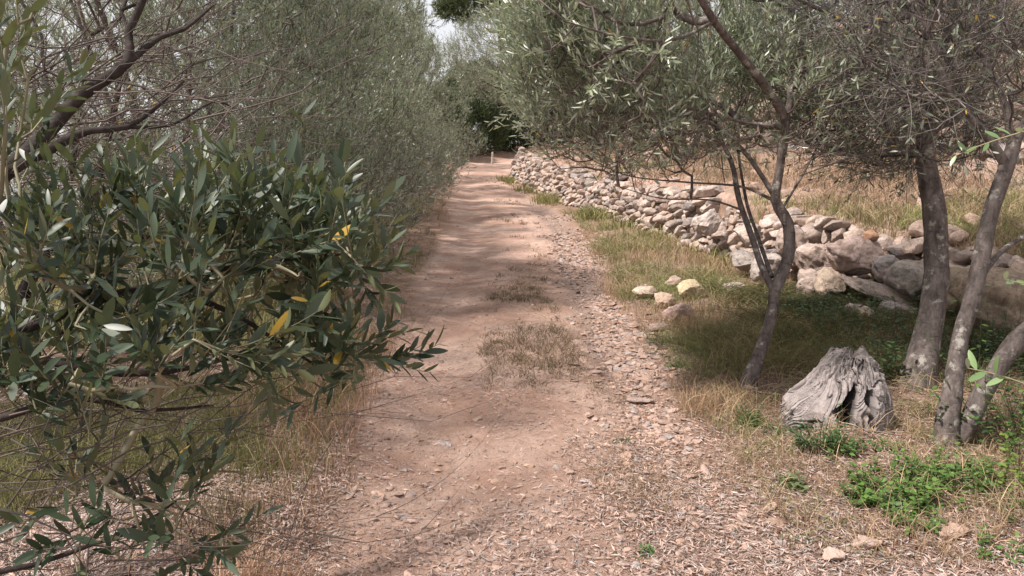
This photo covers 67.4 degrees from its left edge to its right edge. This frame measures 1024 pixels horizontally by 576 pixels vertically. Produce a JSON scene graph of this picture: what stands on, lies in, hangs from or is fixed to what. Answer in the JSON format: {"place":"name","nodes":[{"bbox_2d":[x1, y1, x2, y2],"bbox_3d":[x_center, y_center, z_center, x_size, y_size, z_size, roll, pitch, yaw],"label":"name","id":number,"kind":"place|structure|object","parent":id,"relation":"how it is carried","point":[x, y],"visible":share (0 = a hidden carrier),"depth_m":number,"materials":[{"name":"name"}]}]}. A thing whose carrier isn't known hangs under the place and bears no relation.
{"place":"outdoors","nodes":[
{"label":"outdoors","id":0,"kind":"place"},
{"bbox_2d":[0,193,442,354],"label":"meadow grass","id":1,"kind":"structure","parent":0,"point":[259,321],"depth_m":6.54,"materials":[{"name":"plant"}]},
{"bbox_2d":[0,0,847,226],"label":"sky","id":2,"kind":"structure","parent":0,"point":[445,28],"materials":[{"name":"white"}]},
{"bbox_2d":[0,0,1023,575],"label":"ground","id":3,"kind":"structure","parent":0,"point":[440,228],"depth_m":4.17,"materials":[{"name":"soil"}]},
{"bbox_2d":[0,0,210,234],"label":"olive tree","id":4,"kind":"object","parent":3,"relation":"on","point":[67,16],"visible":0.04,"depth_m":9.85,"materials":[{"name":"green plant"}]},
{"bbox_2d":[0,0,245,186],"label":"olive tree","id":5,"kind":"object","parent":3,"relation":"on","point":[56,43],"visible":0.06,"depth_m":14.17,"materials":[{"name":"green plant"}]},
{"bbox_2d":[0,0,259,391],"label":"olive tree","id":6,"kind":"object","parent":3,"relation":"on","point":[25,287],"visible":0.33,"depth_m":4.44,"materials":[{"name":"green plant"}]},
{"bbox_2d":[0,0,445,305],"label":"olive tree","id":7,"kind":"object","parent":3,"relation":"on","point":[347,76],"visible":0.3,"depth_m":6.84,"materials":[{"name":"green plant"}]},
{"bbox_2d":[0,187,445,538],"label":"olive green grass","id":8,"kind":"structure","parent":3,"relation":"on","point":[11,466],"depth_m":3.68,"materials":[{"name":"plant"}]},
{"bbox_2d":[157,458,321,564],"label":"clump grass","id":9,"kind":"structure","parent":3,"relation":"on","point":[248,508],"depth_m":3.02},
{"bbox_2d":[0,0,529,575],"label":"olive tree","id":10,"kind":"object","parent":3,"relation":"on","point":[310,236],"visible":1,"depth_m":1.48,"materials":[{"name":"green plant"}]},
{"bbox_2d":[111,0,458,241],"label":"olive tree","id":11,"kind":"object","parent":3,"relation":"on","point":[373,96],"visible":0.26,"depth_m":10.12,"materials":[{"name":"green plant"}]},
{"bbox_2d":[215,355,376,554],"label":"straw grass","id":12,"kind":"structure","parent":3,"relation":"on","point":[312,485],"depth_m":3.55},
{"bbox_2d":[240,225,434,408],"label":"verge grass","id":13,"kind":"structure","parent":3,"relation":"on","point":[398,317],"depth_m":6.43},
{"bbox_2d":[231,0,475,206],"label":"olive tree","id":14,"kind":"object","parent":3,"relation":"on","point":[413,12],"visible":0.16,"depth_m":13.13,"materials":[{"name":"green plant"}]},
{"bbox_2d":[276,0,465,186],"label":"olive tree","id":15,"kind":"object","parent":3,"relation":"on","point":[429,72],"visible":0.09,"depth_m":17.30,"materials":[{"name":"green plant"}]},
{"bbox_2d":[286,13,485,173],"bbox_3d":[-3.737,-5.646,22.234,6.051,4.986,5.589,0,12,0],"label":"olive tree","id":16,"kind":"object","parent":3,"relation":"on","point":[447,125],"visible":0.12,"depth_m":22.51,"materials":[{"name":"green plant"}]},
{"bbox_2d":[321,23,487,162],"bbox_3d":[-3.861,-7.147,28.200,6.354,5.592,5.488,0,12,0],"label":"olive tree","id":17,"kind":"object","parent":3,"relation":"on","point":[477,145],"visible":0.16,"depth_m":28.27,"materials":[{"name":"green plant"}]},
{"bbox_2d":[388,81,473,158],"bbox_3d":[-3.991,-7.277,33.395,4.670,3.772,4.532,0,12,0],"label":"evergreen bush","id":18,"kind":"object","parent":3,"relation":"on","point":[458,113],"visible":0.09,"depth_m":32.78,"materials":[{"name":"green plant"}]},
{"bbox_2d":[433,64,517,155],"bbox_3d":[-1.917,-8.338,36.259,4.406,4.520,4.317,0,12,0],"label":"evergreen bush","id":19,"kind":"object","parent":3,"relation":"on","point":[478,111],"visible":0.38,"depth_m":35.45,"materials":[{"name":"green plant"}]},
{"bbox_2d":[437,60,517,148],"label":"evergreen bush","id":20,"kind":"object","parent":3,"relation":"on","point":[475,100],"visible":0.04,"depth_m":42.94,"materials":[{"name":"green plant"}]},
{"bbox_2d":[430,0,525,101],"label":"pine tree","id":21,"kind":"object","parent":3,"relation":"on","point":[447,9],"visible":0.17,"depth_m":42.79,"materials":[{"name":"green plant"}]},
{"bbox_2d":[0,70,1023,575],"bbox_3d":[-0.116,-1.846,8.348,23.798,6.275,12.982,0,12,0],"label":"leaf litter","id":22,"kind":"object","parent":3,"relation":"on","point":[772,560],"visible":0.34,"depth_m":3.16,"materials":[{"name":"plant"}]},
{"bbox_2d":[480,83,552,151],"bbox_3d":[0.440,-8.720,38.725,4.503,4.061,4.710,0,12,0],"label":"evergreen bush","id":23,"kind":"object","parent":3,"relation":"on","point":[520,142],"visible":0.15,"depth_m":37.74,"materials":[{"name":"green plant"}]},
{"bbox_2d":[438,1,625,146],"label":"olive tree","id":24,"kind":"object","parent":3,"relation":"on","point":[474,34],"visible":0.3,"depth_m":22.55,"materials":[{"name":"green plant"}]},
{"bbox_2d":[566,102,613,138],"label":"evergreen bush","id":25,"kind":"object","parent":3,"relation":"on","point":[572,124],"visible":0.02,"depth_m":39.27,"materials":[{"name":"green plant"}]},
{"bbox_2d":[498,0,706,147],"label":"olive tree","id":26,"kind":"object","parent":3,"relation":"on","point":[606,87],"visible":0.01,"depth_m":19.30,"materials":[{"name":"green plant"}]},
{"bbox_2d":[632,286,656,296],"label":"loose rock","id":27,"kind":"object","parent":3,"relation":"on","point":[648,290],"visible":0.74,"depth_m":7.08,"materials":[{"name":"stone"}]},
{"bbox_2d":[641,323,667,346],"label":"verge weed","id":28,"kind":"object","parent":3,"relation":"on","point":[656,338],"visible":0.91,"depth_m":5.71,"materials":[{"name":"green plant"}]},
{"bbox_2d":[572,230,738,412],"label":"rust grass","id":29,"kind":"structure","parent":3,"relation":"on","point":[671,382],"depth_m":6.28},
{"bbox_2d":[647,323,670,331],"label":"loose rock","id":30,"kind":"object","parent":3,"relation":"on","point":[654,325],"visible":0.81,"depth_m":6.11,"materials":[{"name":"stone"}]},
{"bbox_2d":[654,292,676,308],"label":"loose rock","id":31,"kind":"object","parent":3,"relation":"on","point":[665,297],"visible":0.91,"depth_m":6.79,"materials":[{"name":"stone"}]},
{"bbox_2d":[584,219,756,335],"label":"long grass","id":32,"kind":"structure","parent":3,"relation":"on","point":[663,264],"depth_m":8.40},
{"bbox_2d":[664,275,682,287],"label":"loose rock","id":33,"kind":"object","parent":3,"relation":"on","point":[672,280],"visible":0.37,"depth_m":7.39,"materials":[{"name":"stone"}]},
{"bbox_2d":[662,303,692,321],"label":"loose rock","id":34,"kind":"object","parent":3,"relation":"on","point":[679,307],"visible":0.72,"depth_m":6.30,"materials":[{"name":"stone"}]},
{"bbox_2d":[664,354,692,371],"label":"verge weed","id":35,"kind":"object","parent":3,"relation":"on","point":[677,363],"visible":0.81,"depth_m":5.21,"materials":[{"name":"green plant"}]},
{"bbox_2d":[474,0,898,392],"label":"olive tree","id":36,"kind":"object","parent":3,"relation":"on","point":[560,46],"visible":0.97,"depth_m":4.27,"materials":[{"name":"green plant"}]},
{"bbox_2d":[677,279,706,299],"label":"loose rock","id":37,"kind":"object","parent":3,"relation":"on","point":[687,286],"visible":0.85,"depth_m":6.95,"materials":[{"name":"stone"}]},
{"bbox_2d":[590,0,809,159],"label":"olive tree","id":38,"kind":"object","parent":3,"relation":"on","point":[717,5],"visible":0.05,"depth_m":13.60,"materials":[{"name":"green plant"}]},
{"bbox_2d":[691,208,721,235],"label":"boulder","id":39,"kind":"object","parent":3,"relation":"on","point":[708,223],"visible":1,"depth_m":8.91,"materials":[{"name":"stone"}]},
{"bbox_2d":[690,155,743,179],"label":"scrub bush","id":40,"kind":"object","parent":3,"relation":"on","point":[714,170],"visible":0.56,"depth_m":10.94,"materials":[{"name":"green plant"}]},
{"bbox_2d":[705,139,769,167],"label":"scrub bush","id":41,"kind":"object","parent":3,"relation":"on","point":[720,161],"visible":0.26,"depth_m":12.42,"materials":[{"name":"green plant"}]},
{"bbox_2d":[730,249,754,272],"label":"boulder","id":42,"kind":"object","parent":3,"relation":"on","point":[745,258],"visible":0.61,"depth_m":7.84,"materials":[{"name":"stone"}]},
{"bbox_2d":[733,223,762,246],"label":"boulder","id":43,"kind":"object","parent":42,"relation":"on","point":[740,231],"visible":0.67,"depth_m":7.92,"materials":[{"name":"stone"}]},
{"bbox_2d":[673,278,825,381],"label":"tuft grass","id":44,"kind":"structure","parent":3,"relation":"on","point":[716,361],"depth_m":5.32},
{"bbox_2d":[666,0,832,93],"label":"olive tree","id":45,"kind":"object","parent":3,"relation":"on","point":[730,17],"visible":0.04,"depth_m":18.60,"materials":[{"name":"green plant"}]},
{"bbox_2d":[742,385,757,393],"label":"loose rock","id":46,"kind":"object","parent":3,"relation":"on","point":[746,386],"visible":0.51,"depth_m":4.57,"materials":[{"name":"stone"}]},
{"bbox_2d":[735,401,767,427],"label":"shrub","id":47,"kind":"object","parent":3,"relation":"on","point":[753,418],"visible":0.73,"depth_m":4.16,"materials":[{"name":"green plant"}]},
{"bbox_2d":[749,253,781,282],"bbox_3d":[2.505,-0.182,7.490,0.328,0.302,0.332,-11,16,-42],"label":"boulder","id":48,"kind":"object","parent":3,"relation":"on","point":[774,259],"visible":0.41,"depth_m":7.42,"materials":[{"name":"stone"}]},
{"bbox_2d":[775,225,809,252],"bbox_3d":[2.729,-0.484,7.499,0.332,0.312,0.401,0,12,0],"label":"boulder","id":49,"kind":"object","parent":48,"relation":"on","point":[802,237],"visible":0.45,"depth_m":7.39,"materials":[{"name":"stone"}]},
{"bbox_2d":[508,147,1023,300],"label":"dry stone wall","id":50,"kind":"structure","parent":3,"relation":"on","point":[676,217],"depth_m":10.20,"materials":[{"name":"stone"}]},
{"bbox_2d":[522,12,1023,276],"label":"terrace grass","id":51,"kind":"structure","parent":3,"relation":"on","point":[829,184],"depth_m":8.49,"materials":[{"name":"plant"}]},
{"bbox_2d":[528,35,1023,244],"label":"rubble","id":52,"kind":"object","parent":3,"relation":"on","point":[915,229],"visible":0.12,"depth_m":8.70,"materials":[{"name":"stone"}]},
{"bbox_2d":[758,417,795,434],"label":"shrub","id":53,"kind":"object","parent":3,"relation":"on","point":[775,428],"visible":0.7,"depth_m":4.04,"materials":[{"name":"green plant"}]},
{"bbox_2d":[531,191,1023,572],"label":"verge straw","id":54,"kind":"object","parent":3,"relation":"on","point":[702,400],"visible":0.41,"depth_m":4.22,"materials":[{"name":"beige plant"}]},
{"bbox_2d":[634,313,935,384],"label":"feathery grass","id":55,"kind":"structure","parent":3,"relation":"on","point":[770,348],"depth_m":5.17,"materials":[{"name":"plant"}]},
{"bbox_2d":[560,207,1023,569],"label":"green grass","id":56,"kind":"structure","parent":3,"relation":"on","point":[654,281],"depth_m":5.49,"materials":[{"name":"plant"}]},
{"bbox_2d":[775,471,809,491],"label":"grey leaf weed","id":57,"kind":"object","parent":3,"relation":"on","point":[799,483],"visible":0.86,"depth_m":3.45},
{"bbox_2d":[759,282,836,320],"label":"shade plant","id":58,"kind":"object","parent":3,"relation":"on","point":[804,304],"visible":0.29,"depth_m":6.23,"materials":[{"name":"green plant"}]},
{"bbox_2d":[581,99,1023,262],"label":"terrace green grass","id":59,"kind":"structure","parent":3,"relation":"on","point":[1006,201],"depth_m":7.32,"materials":[{"name":"plant"}]},
{"bbox_2d":[796,268,817,297],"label":"boulder","id":60,"kind":"object","parent":3,"relation":"on","point":[806,277],"visible":0.52,"depth_m":6.82,"materials":[{"name":"stone"}]},
{"bbox_2d":[793,243,830,271],"bbox_3d":[2.853,-0.236,7.216,0.385,0.371,0.348,0,12,0],"label":"boulder","id":61,"kind":"object","parent":3,"relation":"on","point":[809,256],"visible":0.58,"depth_m":7.07,"materials":[{"name":"stone"}]},
{"bbox_2d":[782,397,852,454],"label":"shrub","id":62,"kind":"object","parent":3,"relation":"on","point":[804,443],"visible":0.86,"depth_m":3.74,"materials":[{"name":"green plant"}]},
{"bbox_2d":[620,89,1023,164],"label":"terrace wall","id":63,"kind":"structure","parent":3,"relation":"on","point":[1021,154],"depth_m":11.04,"materials":[{"name":"stone"}]},
{"bbox_2d":[814,267,845,297],"bbox_3d":[2.794,-0.043,6.748,0.266,0.259,0.370,0,12,0],"label":"boulder","id":64,"kind":"object","parent":3,"relation":"on","point":[828,275],"visible":0.67,"depth_m":6.67,"materials":[{"name":"stone"}]},
{"bbox_2d":[825,232,883,275],"bbox_3d":[2.986,-0.295,6.763,0.495,0.394,0.442,0,12,0],"label":"boulder","id":65,"kind":"object","parent":64,"relation":"on","point":[856,253],"visible":0.86,"depth_m":6.62,"materials":[{"name":"stone"}]},
{"bbox_2d":[862,229,878,240],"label":"flat stone","id":66,"kind":"object","parent":65,"relation":"on","point":[872,235],"visible":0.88,"depth_m":6.64,"materials":[{"name":"stone"}]},
{"bbox_2d":[822,546,845,560],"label":"loose rock","id":67,"kind":"object","parent":3,"relation":"on","point":[832,554],"visible":0.97,"depth_m":2.88,"materials":[{"name":"stone"}]},
{"bbox_2d":[778,346,894,433],"bbox_3d":[1.758,0.521,4.119,0.605,0.426,0.438,0,12,0],"label":"tree stump","id":68,"kind":"object","parent":3,"relation":"on","point":[855,379],"visible":0.94,"depth_m":4.03,"materials":[{"name":"grey wood"}]},
{"bbox_2d":[782,274,892,321],"bbox_3d":[2.590,0.100,6.210,0.852,0.382,0.917,0,12,0],"label":"shade plant","id":69,"kind":"object","parent":3,"relation":"on","point":[812,306],"visible":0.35,"depth_m":6.21,"materials":[{"name":"green plant"}]},
{"bbox_2d":[819,426,873,457],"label":"shrub","id":70,"kind":"object","parent":3,"relation":"on","point":[844,446],"visible":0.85,"depth_m":3.71,"materials":[{"name":"green plant"}]},
{"bbox_2d":[842,303,874,316],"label":"boulder","id":71,"kind":"object","parent":3,"relation":"on","point":[857,307],"visible":0.35,"depth_m":6.04,"materials":[{"name":"stone"}]},
{"bbox_2d":[700,317,1023,510],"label":"dry stalks","id":72,"kind":"object","parent":3,"relation":"on","point":[877,440],"visible":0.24,"depth_m":3.95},
{"bbox_2d":[852,535,882,550],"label":"loose rock","id":73,"kind":"object","parent":3,"relation":"on","point":[868,543],"visible":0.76,"depth_m":2.96,"materials":[{"name":"stone"}]},
{"bbox_2d":[800,280,952,352],"bbox_3d":[2.698,0.190,5.662,0.994,0.466,0.974,0,12,0],"label":"shade plant","id":74,"kind":"object","parent":3,"relation":"on","point":[821,305],"visible":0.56,"depth_m":5.70,"materials":[{"name":"green plant"}]},
{"bbox_2d":[732,0,1023,390],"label":"olive tree","id":75,"kind":"object","parent":3,"relation":"on","point":[933,298],"visible":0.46,"depth_m":4.67,"materials":[{"name":"green plant"}]},
{"bbox_2d":[774,294,981,393],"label":"shade grass","id":76,"kind":"structure","parent":3,"relation":"on","point":[831,321],"depth_m":5.46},
{"bbox_2d":[838,276,919,313],"bbox_3d":[3.108,0.078,6.388,0.753,0.315,0.288,7,14,29],"label":"boulder","id":77,"kind":"object","parent":3,"relation":"on","point":[854,283],"visible":0.65,"depth_m":6.34,"materials":[{"name":"stone"}]},
{"bbox_2d":[883,259,923,300],"bbox_3d":[3.342,-0.068,6.375,0.489,0.310,0.411,0,12,0],"label":"boulder","id":78,"kind":"object","parent":77,"relation":"on","point":[910,273],"visible":0.56,"depth_m":6.29,"materials":[{"name":"stone"}]},
{"bbox_2d":[871,254,898,283],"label":"boulder","id":79,"kind":"object","parent":78,"relation":"on","point":[880,264],"visible":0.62,"depth_m":6.49,"materials":[{"name":"stone"}]},
{"bbox_2d":[734,0,1023,149],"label":"olive tree","id":80,"kind":"object","parent":3,"relation":"on","point":[873,47],"visible":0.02,"depth_m":10.41,"materials":[{"name":"green plant"}]},
{"bbox_2d":[818,317,947,382],"bbox_3d":[2.398,0.381,4.912,0.762,0.399,0.783,0,12,0],"label":"shade plant","id":81,"kind":"object","parent":3,"relation":"on","point":[883,360],"visible":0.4,"depth_m":4.90,"materials":[{"name":"green plant"}]},
{"bbox_2d":[868,437,904,454],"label":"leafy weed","id":82,"kind":"object","parent":3,"relation":"on","point":[897,442],"visible":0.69,"depth_m":3.78,"materials":[{"name":"green plant"}]},
{"bbox_2d":[762,0,1023,449],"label":"olive tree","id":83,"kind":"object","parent":3,"relation":"on","point":[1009,350],"visible":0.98,"depth_m":3.81,"materials":[{"name":"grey plant"}]},
{"bbox_2d":[950,127,1023,165],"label":"olive sprig","id":84,"kind":"object","parent":83,"relation":"attached to","point":[986,145],"visible":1,"depth_m":2.35,"materials":[{"name":"green plant"}]},
{"bbox_2d":[965,350,1023,387],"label":"olive sprig","id":85,"kind":"object","parent":83,"relation":"attached to","point":[970,359],"visible":1,"depth_m":2.01,"materials":[{"name":"green plant"}]},
{"bbox_2d":[1003,271,1023,284],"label":"olive sprig","id":86,"kind":"object","parent":83,"relation":"attached to","point":[1005,274],"visible":1,"depth_m":2.20,"materials":[{"name":"green plant"}]},
{"bbox_2d":[826,447,964,511],"bbox_3d":[1.663,0.837,3.330,0.485,0.206,0.438,0,12,0],"label":"leafy weed","id":87,"kind":"object","parent":3,"relation":"on","point":[866,493],"visible":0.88,"depth_m":3.30,"materials":[{"name":"green plant"}]},
{"bbox_2d":[878,300,918,317],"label":"boulder","id":88,"kind":"object","parent":3,"relation":"on","point":[892,305],"visible":0.24,"depth_m":6.13,"materials":[{"name":"stone"}]},
{"bbox_2d":[828,0,974,75],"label":"olive tree","id":89,"kind":"object","parent":3,"relation":"on","point":[900,30],"visible":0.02,"depth_m":13.86,"materials":[{"name":"green plant"}]},
{"bbox_2d":[873,496,945,534],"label":"leafy weed","id":90,"kind":"object","parent":3,"relation":"on","point":[913,512],"visible":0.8,"depth_m":3.11,"materials":[{"name":"green plant"}]},
{"bbox_2d":[887,302,1023,380],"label":"shade plant","id":91,"kind":"object","parent":3,"relation":"on","point":[984,343],"visible":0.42,"depth_m":5.07,"materials":[{"name":"green plant"}]},
{"bbox_2d":[940,522,972,541],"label":"loose rock","id":92,"kind":"object","parent":3,"relation":"on","point":[954,528],"visible":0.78,"depth_m":2.96,"materials":[{"name":"stone"}]},
{"bbox_2d":[910,422,1011,494],"bbox_3d":[1.982,0.785,3.438,0.397,0.201,0.397,11,16,42],"label":"leafy weed","id":93,"kind":"object","parent":3,"relation":"on","point":[945,467],"visible":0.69,"depth_m":3.41,"materials":[{"name":"green plant"}]},
{"bbox_2d":[903,286,1023,458],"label":"leafy shrub","id":94,"kind":"object","parent":3,"relation":"on","point":[1009,422],"visible":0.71,"depth_m":3.80,"materials":[{"name":"green plant"}]},
{"bbox_2d":[948,267,1023,335],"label":"boulder","id":95,"kind":"object","parent":3,"relation":"on","point":[999,294],"visible":0.52,"depth_m":5.49,"materials":[{"name":"stone"}]},
{"bbox_2d":[946,266,966,312],"bbox_3d":[3.386,0.010,5.917,0.360,0.334,0.446,4,13,20],"label":"boulder","id":96,"kind":"object","parent":95,"relation":"on","point":[953,271],"visible":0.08,"depth_m":5.79,"materials":[{"name":"stone"}]},
{"bbox_2d":[953,478,1023,523],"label":"leafy weed","id":97,"kind":"object","parent":3,"relation":"on","point":[1009,495],"visible":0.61,"depth_m":3.19,"materials":[{"name":"green plant"}]},
{"bbox_2d":[974,523,1023,570],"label":"leafy weed","id":98,"kind":"object","parent":3,"relation":"on","point":[999,546],"visible":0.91,"depth_m":2.87,"materials":[{"name":"green plant"}]},
{"bbox_2d":[982,390,1023,497],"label":"leafy shrub","id":99,"kind":"object","parent":3,"relation":"on","point":[1013,460],"visible":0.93,"depth_m":3.33,"materials":[{"name":"green plant"}]},
{"bbox_2d":[989,159,1023,191],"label":"scrub bush","id":100,"kind":"object","parent":3,"relation":"on","point":[1015,181],"visible":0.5,"depth_m":7.93,"materials":[{"name":"beige plant"}]},
{"bbox_2d":[302,157,810,575],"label":"path","id":101,"kind":"structure","parent":0,"point":[476,233],"depth_m":4.26,"materials":[{"name":"soil"}]},
{"bbox_2d":[0,315,425,575],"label":"fallen twigs","id":102,"kind":"object","parent":101,"relation":"on","point":[231,478],"visible":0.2,"depth_m":3.37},
{"bbox_2d":[469,177,602,393],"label":"track grass","id":103,"kind":"structure","parent":101,"relation":"on","point":[551,359],"depth_m":5.71,"materials":[{"name":"plant"}]},
{"bbox_2d":[269,261,883,575],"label":"twig scraps","id":104,"kind":"object","parent":101,"relation":"on","point":[572,435],"visible":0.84,"depth_m":4.00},
{"bbox_2d":[494,171,760,270],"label":"wall foot grass","id":105,"kind":"structure","parent":101,"relation":"on","point":[550,199],"depth_m":12.77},
{"bbox_2d":[626,397,653,403],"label":"loose rock","id":106,"kind":"object","parent":101,"relation":"on","point":[639,400],"visible":0.97,"depth_m":4.60,"materials":[{"name":"stone"}]},
{"bbox_2d":[636,543,654,558],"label":"track weed","id":107,"kind":"object","parent":101,"relation":"on","point":[648,547],"visible":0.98,"depth_m":2.95,"materials":[{"name":"green plant"}]},
{"bbox_2d":[545,306,1022,575],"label":"trampled grass","id":108,"kind":"structure","parent":101,"relation":"on","point":[672,493],"depth_m":3.53,"materials":[{"name":"plant"}]},
{"bbox_2d":[293,175,1023,575],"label":"gravel","id":109,"kind":"structure","parent":0,"point":[575,259],"depth_m":4.04,"materials":[{"name":"gravel"}]},
{"bbox_2d":[685,273,1023,371],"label":"tall grass","id":110,"kind":"structure","parent":0,"point":[749,291],"depth_m":6.01,"materials":[{"name":"plant"}]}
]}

